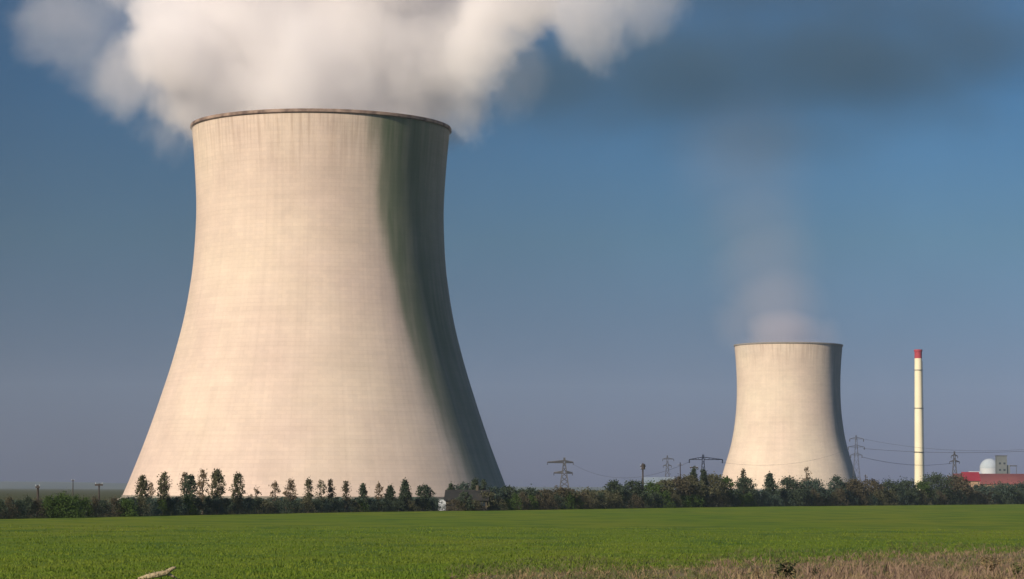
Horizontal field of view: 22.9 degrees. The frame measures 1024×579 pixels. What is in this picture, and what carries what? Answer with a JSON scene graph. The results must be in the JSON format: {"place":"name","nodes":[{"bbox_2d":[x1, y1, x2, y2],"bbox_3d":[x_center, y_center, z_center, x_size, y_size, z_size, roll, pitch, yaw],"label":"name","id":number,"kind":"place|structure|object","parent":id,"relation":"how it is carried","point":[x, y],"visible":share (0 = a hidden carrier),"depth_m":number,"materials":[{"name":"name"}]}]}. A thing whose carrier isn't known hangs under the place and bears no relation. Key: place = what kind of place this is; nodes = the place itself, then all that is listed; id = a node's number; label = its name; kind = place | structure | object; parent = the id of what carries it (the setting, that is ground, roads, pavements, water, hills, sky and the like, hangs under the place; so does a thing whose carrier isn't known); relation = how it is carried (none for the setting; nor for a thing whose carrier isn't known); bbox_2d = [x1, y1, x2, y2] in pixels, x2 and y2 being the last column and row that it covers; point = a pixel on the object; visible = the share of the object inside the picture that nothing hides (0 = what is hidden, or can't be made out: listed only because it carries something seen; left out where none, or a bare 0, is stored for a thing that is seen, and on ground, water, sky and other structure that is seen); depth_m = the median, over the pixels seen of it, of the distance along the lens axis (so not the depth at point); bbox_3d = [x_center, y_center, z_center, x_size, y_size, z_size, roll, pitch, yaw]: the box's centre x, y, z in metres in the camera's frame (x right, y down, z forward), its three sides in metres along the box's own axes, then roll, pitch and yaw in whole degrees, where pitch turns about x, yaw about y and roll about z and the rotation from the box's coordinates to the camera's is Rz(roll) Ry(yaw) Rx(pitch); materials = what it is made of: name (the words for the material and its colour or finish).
{"place":"outdoors","nodes":[
{"label":"outdoors","id":0,"kind":"place"},
{"bbox_2d":[0,481,933,490],"bbox_3d":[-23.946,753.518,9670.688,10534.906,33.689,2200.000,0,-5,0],"label":"hills","id":1,"kind":"structure","parent":0,"point":[56,485],"depth_m":9171.37,"materials":[{"name":"plant"}]},
{"bbox_2d":[0,488,1013,518],"bbox_3d":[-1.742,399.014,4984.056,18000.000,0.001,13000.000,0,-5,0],"label":"ground","id":2,"kind":"structure","parent":0,"point":[22,493],"depth_m":1938.55,"materials":[{"name":"green plant"}]},
{"bbox_2d":[38,494,60,517],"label":"bush","id":3,"kind":"object","parent":2,"relation":"on","point":[46,501],"visible":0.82,"depth_m":411.58,"materials":[{"name":"green plant"}]},
{"bbox_2d":[134,474,149,514],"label":"poplar tree","id":4,"kind":"object","parent":2,"relation":"on","point":[142,486],"visible":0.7,"depth_m":448.19,"materials":[{"name":"green plant"}]},
{"bbox_2d":[156,471,171,511],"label":"poplar tree","id":5,"kind":"object","parent":2,"relation":"on","point":[165,484],"visible":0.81,"depth_m":456.26,"materials":[{"name":"green plant"}]},
{"bbox_2d":[161,493,176,515],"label":"bush","id":6,"kind":"object","parent":2,"relation":"on","point":[170,508],"visible":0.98,"depth_m":453.43,"materials":[{"name":"green plant"}]},
{"bbox_2d":[166,496,189,514],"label":"bush","id":7,"kind":"object","parent":2,"relation":"on","point":[176,501],"visible":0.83,"depth_m":458.29,"materials":[{"name":"green plant"}]},
{"bbox_2d":[180,474,199,511],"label":"poplar tree","id":8,"kind":"object","parent":2,"relation":"on","point":[188,485],"visible":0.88,"depth_m":464.85,"materials":[{"name":"green plant"}]},
{"bbox_2d":[196,468,210,513],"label":"poplar tree","id":9,"kind":"object","parent":2,"relation":"on","point":[203,476],"visible":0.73,"depth_m":476.15,"materials":[{"name":"green plant"}]},
{"bbox_2d":[199,494,218,514],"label":"bush","id":10,"kind":"object","parent":2,"relation":"on","point":[208,502],"visible":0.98,"depth_m":469.96,"materials":[{"name":"green plant"}]},
{"bbox_2d":[207,468,226,513],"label":"poplar tree","id":11,"kind":"object","parent":2,"relation":"on","point":[217,478],"visible":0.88,"depth_m":475.85,"materials":[{"name":"green plant"}]},
{"bbox_2d":[228,471,245,512],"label":"poplar tree","id":12,"kind":"object","parent":2,"relation":"on","point":[236,479],"visible":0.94,"depth_m":484.16,"materials":[{"name":"green plant"}]},
{"bbox_2d":[282,479,297,508],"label":"poplar tree","id":13,"kind":"object","parent":2,"relation":"on","point":[290,487],"visible":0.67,"depth_m":511.13,"materials":[{"name":"green plant"}]},
{"bbox_2d":[301,477,315,512],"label":"poplar tree","id":14,"kind":"object","parent":2,"relation":"on","point":[308,484],"visible":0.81,"depth_m":517.37,"materials":[{"name":"green plant"}]},
{"bbox_2d":[117,108,507,499],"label":"cooling tower","id":15,"kind":"structure","parent":2,"relation":"on","point":[318,340],"depth_m":1004.82,"materials":[{"name":"beige concrete"}]},
{"bbox_2d":[314,479,328,506],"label":"poplar tree","id":16,"kind":"object","parent":2,"relation":"on","point":[320,485],"visible":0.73,"depth_m":523.91,"materials":[{"name":"green plant"}]},
{"bbox_2d":[341,480,351,509],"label":"poplar tree","id":17,"kind":"object","parent":2,"relation":"on","point":[346,489],"visible":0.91,"depth_m":533.99,"materials":[{"name":"green plant"}]},
{"bbox_2d":[356,483,369,511],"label":"poplar tree","id":18,"kind":"object","parent":2,"relation":"on","point":[362,489],"visible":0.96,"depth_m":541.23,"materials":[{"name":"green plant"}]},
{"bbox_2d":[383,483,397,511],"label":"conifer tree","id":19,"kind":"object","parent":2,"relation":"on","point":[389,493],"visible":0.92,"depth_m":551.59,"materials":[{"name":"green plant"}]},
{"bbox_2d":[396,477,418,510],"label":"conifer tree","id":20,"kind":"object","parent":2,"relation":"on","point":[405,493],"visible":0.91,"depth_m":557.55,"materials":[{"name":"green plant"}]},
{"bbox_2d":[415,483,434,508],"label":"broadleaf tree","id":21,"kind":"object","parent":2,"relation":"on","point":[425,493],"visible":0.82,"depth_m":567.70,"materials":[{"name":"green plant"}]},
{"bbox_2d":[438,485,489,510],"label":"farmhouse","id":22,"kind":"object","parent":2,"relation":"on","point":[451,494],"visible":0.63,"depth_m":584.17,"materials":[{"name":"brick"}]},
{"bbox_2d":[478,491,497,508],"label":"broadleaf tree","id":23,"kind":"object","parent":2,"relation":"on","point":[491,495],"visible":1,"depth_m":584.06,"materials":[{"name":"green plant"}]},
{"bbox_2d":[3,488,1011,514],"bbox_3d":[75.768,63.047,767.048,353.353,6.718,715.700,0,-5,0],"label":"undergrowth","id":24,"kind":"object","parent":2,"relation":"on","point":[356,498],"visible":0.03,"depth_m":544.04,"materials":[{"name":"green plant"}]},
{"bbox_2d":[500,485,519,509],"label":"broadleaf tree","id":25,"kind":"object","parent":2,"relation":"on","point":[508,489],"visible":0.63,"depth_m":609.47,"materials":[{"name":"green plant"}]},
{"bbox_2d":[516,484,543,509],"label":"broadleaf tree","id":26,"kind":"object","parent":2,"relation":"on","point":[532,491],"visible":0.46,"depth_m":619.07,"materials":[{"name":"green plant"}]},
{"bbox_2d":[547,457,573,487],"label":"pylon","id":27,"kind":"object","parent":2,"relation":"on","point":[566,471],"visible":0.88,"depth_m":1794.53,"materials":[{"name":"metal"}]},
{"bbox_2d":[551,485,571,508],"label":"broadleaf tree","id":28,"kind":"object","parent":2,"relation":"on","point":[560,490],"visible":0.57,"depth_m":636.38,"materials":[{"name":"green plant"}]},
{"bbox_2d":[604,478,624,505],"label":"broadleaf tree","id":29,"kind":"object","parent":2,"relation":"on","point":[612,487],"visible":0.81,"depth_m":668.36,"materials":[{"name":"green plant"}]},
{"bbox_2d":[618,479,648,507],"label":"broadleaf tree","id":30,"kind":"object","parent":2,"relation":"on","point":[636,488],"visible":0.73,"depth_m":683.50,"materials":[{"name":"green plant"}]},
{"bbox_2d":[639,478,666,507],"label":"broadleaf tree","id":31,"kind":"object","parent":2,"relation":"on","point":[650,486],"visible":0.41,"depth_m":703.23,"materials":[{"name":"green plant"}]},
{"bbox_2d":[654,477,680,507],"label":"broadleaf tree","id":32,"kind":"object","parent":2,"relation":"on","point":[665,485],"visible":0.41,"depth_m":712.82,"materials":[{"name":"green plant"}]},
{"bbox_2d":[668,473,693,505],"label":"broadleaf tree","id":33,"kind":"object","parent":2,"relation":"on","point":[678,481],"visible":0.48,"depth_m":721.69,"materials":[{"name":"green plant"}]},
{"bbox_2d":[681,472,710,506],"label":"broadleaf tree","id":34,"kind":"object","parent":2,"relation":"on","point":[694,480],"visible":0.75,"depth_m":727.02,"materials":[{"name":"green plant"}]},
{"bbox_2d":[699,469,711,506],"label":"conifer tree","id":35,"kind":"object","parent":2,"relation":"on","point":[703,474],"visible":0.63,"depth_m":738.67,"materials":[{"name":"green plant"}]},
{"bbox_2d":[700,471,731,505],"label":"broadleaf tree","id":36,"kind":"object","parent":2,"relation":"on","point":[716,488],"visible":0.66,"depth_m":749.54,"materials":[{"name":"green plant"}]},
{"bbox_2d":[719,475,737,503],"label":"broadleaf tree","id":37,"kind":"object","parent":2,"relation":"on","point":[726,479],"visible":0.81,"depth_m":757.30,"materials":[{"name":"green plant"}]},
{"bbox_2d":[733,475,757,505],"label":"broadleaf tree","id":38,"kind":"object","parent":2,"relation":"on","point":[746,485],"visible":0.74,"depth_m":770.36,"materials":[{"name":"green plant"}]},
{"bbox_2d":[761,471,778,505],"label":"conifer tree","id":39,"kind":"object","parent":2,"relation":"on","point":[770,484],"visible":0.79,"depth_m":787.11,"materials":[{"name":"green plant"}]},
{"bbox_2d":[721,342,856,491],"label":"cooling tower","id":40,"kind":"structure","parent":2,"relation":"on","point":[788,408],"depth_m":2452.18,"materials":[{"name":"concrete"}]},
{"bbox_2d":[775,475,809,505],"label":"broadleaf tree","id":41,"kind":"object","parent":2,"relation":"on","point":[789,483],"visible":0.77,"depth_m":799.16,"materials":[{"name":"green plant"}]},
{"bbox_2d":[797,477,832,505],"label":"broadleaf tree","id":42,"kind":"object","parent":2,"relation":"on","point":[814,485],"visible":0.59,"depth_m":815.66,"materials":[{"name":"green plant"}]},
{"bbox_2d":[826,474,848,505],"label":"broadleaf tree","id":43,"kind":"object","parent":2,"relation":"on","point":[835,478],"visible":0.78,"depth_m":834.35,"materials":[{"name":"green plant"}]},
{"bbox_2d":[843,477,869,504],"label":"broadleaf tree","id":44,"kind":"object","parent":2,"relation":"on","point":[855,485],"visible":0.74,"depth_m":845.51,"materials":[{"name":"green plant"}]},
{"bbox_2d":[860,477,886,504],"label":"broadleaf tree","id":45,"kind":"object","parent":2,"relation":"on","point":[875,485],"visible":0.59,"depth_m":862.13,"materials":[{"name":"green plant"}]},
{"bbox_2d":[880,477,905,504],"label":"broadleaf tree","id":46,"kind":"object","parent":2,"relation":"on","point":[889,484],"visible":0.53,"depth_m":875.89,"materials":[{"name":"green plant"}]},
{"bbox_2d":[896,476,918,502],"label":"broadleaf tree","id":47,"kind":"object","parent":2,"relation":"on","point":[907,484],"visible":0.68,"depth_m":889.42,"materials":[{"name":"green plant"}]},
{"bbox_2d":[914,349,924,489],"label":"chimney","id":48,"kind":"object","parent":2,"relation":"on","point":[919,451],"visible":0.94,"depth_m":2295.02,"materials":[{"name":"beige paint"}]},
{"bbox_2d":[913,481,930,503],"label":"broadleaf tree","id":49,"kind":"object","parent":2,"relation":"on","point":[923,486],"visible":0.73,"depth_m":900.41,"materials":[{"name":"green plant"}]},
{"bbox_2d":[921,471,956,501],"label":"broadleaf tree","id":50,"kind":"object","parent":2,"relation":"on","point":[935,480],"visible":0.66,"depth_m":916.19,"materials":[{"name":"green plant"}]},
{"bbox_2d":[941,473,974,503],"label":"broadleaf tree","id":51,"kind":"object","parent":2,"relation":"on","point":[959,484],"visible":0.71,"depth_m":932.32,"materials":[{"name":"green plant"}]},
{"bbox_2d":[973,482,995,503],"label":"broadleaf tree","id":52,"kind":"object","parent":2,"relation":"on","point":[983,488],"visible":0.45,"depth_m":956.16,"materials":[{"name":"green plant"}]},
{"bbox_2d":[985,480,1016,503],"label":"broadleaf tree","id":53,"kind":"object","parent":2,"relation":"on","point":[1001,487],"visible":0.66,"depth_m":977.82,"materials":[{"name":"green plant"}]},
{"bbox_2d":[0,504,1023,578],"bbox_3d":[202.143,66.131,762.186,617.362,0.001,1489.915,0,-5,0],"label":"field","id":54,"kind":"structure","parent":0,"point":[982,518],"depth_m":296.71,"materials":[{"name":"green plant"}]},
{"bbox_2d":[0,494,20,518],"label":"bush","id":55,"kind":"object","parent":54,"relation":"on","point":[8,500],"visible":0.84,"depth_m":398.38,"materials":[{"name":"green plant"}]},
{"bbox_2d":[9,497,29,518],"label":"bush","id":56,"kind":"object","parent":54,"relation":"on","point":[19,504],"visible":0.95,"depth_m":400.83,"materials":[{"name":"green plant"}]},
{"bbox_2d":[20,495,39,517],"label":"bush","id":57,"kind":"object","parent":54,"relation":"on","point":[27,500],"visible":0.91,"depth_m":404.89,"materials":[{"name":"green plant"}]},
{"bbox_2d":[28,497,50,517],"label":"bush","id":58,"kind":"object","parent":54,"relation":"on","point":[38,507],"visible":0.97,"depth_m":406.27,"materials":[{"name":"green plant"}]},
{"bbox_2d":[37,487,85,517],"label":"bush","id":59,"kind":"object","parent":54,"relation":"on","point":[69,503],"visible":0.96,"depth_m":412.12,"materials":[{"name":"green plant"}]},
{"bbox_2d":[78,495,96,516],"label":"bush","id":60,"kind":"object","parent":54,"relation":"on","point":[86,504],"visible":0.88,"depth_m":422.18,"materials":[{"name":"green plant"}]},
{"bbox_2d":[84,494,103,516],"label":"bush","id":61,"kind":"object","parent":54,"relation":"on","point":[94,500],"visible":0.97,"depth_m":424.93,"materials":[{"name":"green plant"}]},
{"bbox_2d":[91,498,115,516],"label":"bush","id":62,"kind":"object","parent":54,"relation":"on","point":[103,502],"visible":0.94,"depth_m":428.40,"materials":[{"name":"green plant"}]},
{"bbox_2d":[104,495,127,516],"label":"bush","id":63,"kind":"object","parent":54,"relation":"on","point":[114,501],"visible":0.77,"depth_m":434.13,"materials":[{"name":"green plant"}]},
{"bbox_2d":[117,499,139,516],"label":"bush","id":64,"kind":"object","parent":54,"relation":"on","point":[130,506],"visible":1,"depth_m":434.42,"materials":[{"name":"green plant"}]},
{"bbox_2d":[133,495,149,515],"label":"bush","id":65,"kind":"object","parent":54,"relation":"on","point":[141,503],"visible":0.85,"depth_m":441.49,"materials":[{"name":"green plant"}]},
{"bbox_2d":[140,493,161,515],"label":"bush","id":66,"kind":"object","parent":54,"relation":"on","point":[154,504],"visible":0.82,"depth_m":445.88,"materials":[{"name":"green plant"}]},
{"bbox_2d":[138,566,177,578],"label":"dead branch","id":67,"kind":"object","parent":54,"relation":"on","point":[162,573],"visible":1,"depth_m":135.67,"materials":[{"name":"beige wood"}]},
{"bbox_2d":[177,496,198,514],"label":"bush","id":68,"kind":"object","parent":54,"relation":"on","point":[187,501],"visible":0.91,"depth_m":460.91,"materials":[{"name":"green plant"}]},
{"bbox_2d":[208,497,227,514],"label":"bush","id":69,"kind":"object","parent":54,"relation":"on","point":[219,501],"visible":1,"depth_m":471.61,"materials":[{"name":"green plant"}]},
{"bbox_2d":[226,495,249,513],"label":"bush","id":70,"kind":"object","parent":54,"relation":"on","point":[238,501],"visible":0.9,"depth_m":481.70,"materials":[{"name":"green plant"}]},
{"bbox_2d":[246,495,267,513],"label":"bush","id":71,"kind":"object","parent":54,"relation":"on","point":[258,505],"visible":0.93,"depth_m":490.29,"materials":[{"name":"green plant"}]},
{"bbox_2d":[292,496,319,512],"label":"bush","id":72,"kind":"object","parent":54,"relation":"on","point":[304,500],"visible":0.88,"depth_m":512.01,"materials":[{"name":"green plant"}]},
{"bbox_2d":[324,495,346,512],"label":"bush","id":73,"kind":"object","parent":54,"relation":"on","point":[336,502],"visible":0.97,"depth_m":524.48,"materials":[{"name":"green plant"}]},
{"bbox_2d":[443,499,465,510],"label":"bush","id":74,"kind":"object","parent":54,"relation":"on","point":[453,506],"visible":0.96,"depth_m":572.81,"materials":[{"name":"green plant"}]},
{"bbox_2d":[455,490,473,510],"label":"broadleaf tree","id":75,"kind":"object","parent":54,"relation":"on","point":[466,497],"visible":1,"depth_m":574.13,"materials":[{"name":"green plant"}]},
{"bbox_2d":[8,541,1023,578],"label":"rough grass","id":76,"kind":"structure","parent":54,"relation":"on","point":[619,576],"depth_m":164.25,"materials":[{"name":"green plant"}]},
{"bbox_2d":[515,491,532,509],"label":"bush","id":77,"kind":"object","parent":54,"relation":"on","point":[526,499],"visible":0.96,"depth_m":607.53,"materials":[{"name":"green plant"}]},
{"bbox_2d":[540,490,559,509],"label":"bush","id":78,"kind":"object","parent":54,"relation":"on","point":[548,498],"visible":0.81,"depth_m":621.97,"materials":[{"name":"green plant"}]},
{"bbox_2d":[549,492,567,509],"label":"bush","id":79,"kind":"object","parent":54,"relation":"on","point":[558,498],"visible":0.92,"depth_m":626.51,"materials":[{"name":"green plant"}]},
{"bbox_2d":[576,490,595,508],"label":"bush","id":80,"kind":"object","parent":54,"relation":"on","point":[583,495],"visible":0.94,"depth_m":645.16,"materials":[{"name":"green plant"}]},
{"bbox_2d":[574,486,609,508],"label":"bush","id":81,"kind":"object","parent":54,"relation":"on","point":[601,502],"visible":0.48,"depth_m":652.99,"materials":[{"name":"green plant"}]},
{"bbox_2d":[645,489,665,507],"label":"bush","id":82,"kind":"object","parent":54,"relation":"on","point":[654,496],"visible":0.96,"depth_m":693.44,"materials":[{"name":"green plant"}]},
{"bbox_2d":[658,489,675,507],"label":"bush","id":83,"kind":"object","parent":54,"relation":"on","point":[667,497],"visible":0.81,"depth_m":703.69,"materials":[{"name":"green plant"}]},
{"bbox_2d":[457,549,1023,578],"bbox_3d":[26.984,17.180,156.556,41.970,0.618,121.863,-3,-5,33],"label":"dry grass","id":84,"kind":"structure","parent":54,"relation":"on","point":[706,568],"depth_m":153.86,"materials":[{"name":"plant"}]},
{"bbox_2d":[780,486,806,505],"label":"bush","id":85,"kind":"object","parent":54,"relation":"on","point":[796,493],"visible":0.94,"depth_m":794.61,"materials":[{"name":"green plant"}]},
{"bbox_2d":[834,486,848,505],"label":"bush","id":86,"kind":"object","parent":54,"relation":"on","point":[840,491],"visible":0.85,"depth_m":830.35,"materials":[{"name":"green plant"}]},
{"bbox_2d":[846,489,869,505],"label":"bush","id":87,"kind":"object","parent":54,"relation":"on","point":[862,500],"visible":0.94,"depth_m":843.36,"materials":[{"name":"green plant"}]},
{"bbox_2d":[866,489,892,505],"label":"bush","id":88,"kind":"object","parent":54,"relation":"on","point":[880,493],"visible":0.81,"depth_m":857.41,"materials":[{"name":"green plant"}]},
{"bbox_2d":[876,489,899,504],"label":"bush","id":89,"kind":"object","parent":54,"relation":"on","point":[890,494],"visible":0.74,"depth_m":867.51,"materials":[{"name":"green plant"}]},
{"bbox_2d":[900,488,920,504],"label":"bush","id":90,"kind":"object","parent":54,"relation":"on","point":[912,496],"visible":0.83,"depth_m":885.20,"materials":[{"name":"green plant"}]},
{"bbox_2d":[911,488,932,504],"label":"bush","id":91,"kind":"object","parent":54,"relation":"on","point":[924,497],"visible":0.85,"depth_m":893.96,"materials":[{"name":"green plant"}]},
{"bbox_2d":[965,489,991,504],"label":"bush","id":92,"kind":"object","parent":54,"relation":"on","point":[980,496],"visible":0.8,"depth_m":944.87,"materials":[{"name":"green plant"}]},
{"bbox_2d":[0,0,1023,487],"label":"sky","id":93,"kind":"structure","parent":0,"point":[637,193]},
{"bbox_2d":[471,552,1023,578],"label":"strip of dry grass","id":94,"kind":"structure","parent":0,"point":[681,574],"depth_m":158.26,"materials":[{"name":"brown plant"}]},
{"bbox_2d":[776,556,797,577],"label":"weed plant","id":95,"kind":"object","parent":94,"relation":"on","point":[786,572],"visible":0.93,"depth_m":138.59,"materials":[{"name":"green plant"}]},
{"bbox_2d":[715,564,1023,578],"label":"tall straw","id":96,"kind":"object","parent":94,"relation":"on","point":[849,574],"visible":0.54,"depth_m":139.14,"materials":[{"name":"beige plant"}]},
{"bbox_2d":[798,558,1023,578],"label":"tall dry weeds","id":97,"kind":"object","parent":94,"relation":"on","point":[913,574],"visible":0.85,"depth_m":141.20,"materials":[{"name":"plant"}]},
{"bbox_2d":[960,472,980,488],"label":"factory hall","id":98,"kind":"structure","parent":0,"point":[974,477],"depth_m":1737.26,"materials":[{"name":"red metal"}]},
{"bbox_2d":[951,473,1023,490],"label":"factory hall","id":99,"kind":"structure","parent":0,"point":[987,479],"depth_m":1805.06,"materials":[{"name":"red metal"}]},
{"bbox_2d":[980,459,994,473],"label":"dome building","id":100,"kind":"structure","parent":0,"point":[987,466],"depth_m":2347.26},
{"bbox_2d":[995,455,1016,473],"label":"boiler house","id":101,"kind":"structure","parent":0,"point":[1002,466],"depth_m":2240.66,"materials":[{"name":"concrete"}]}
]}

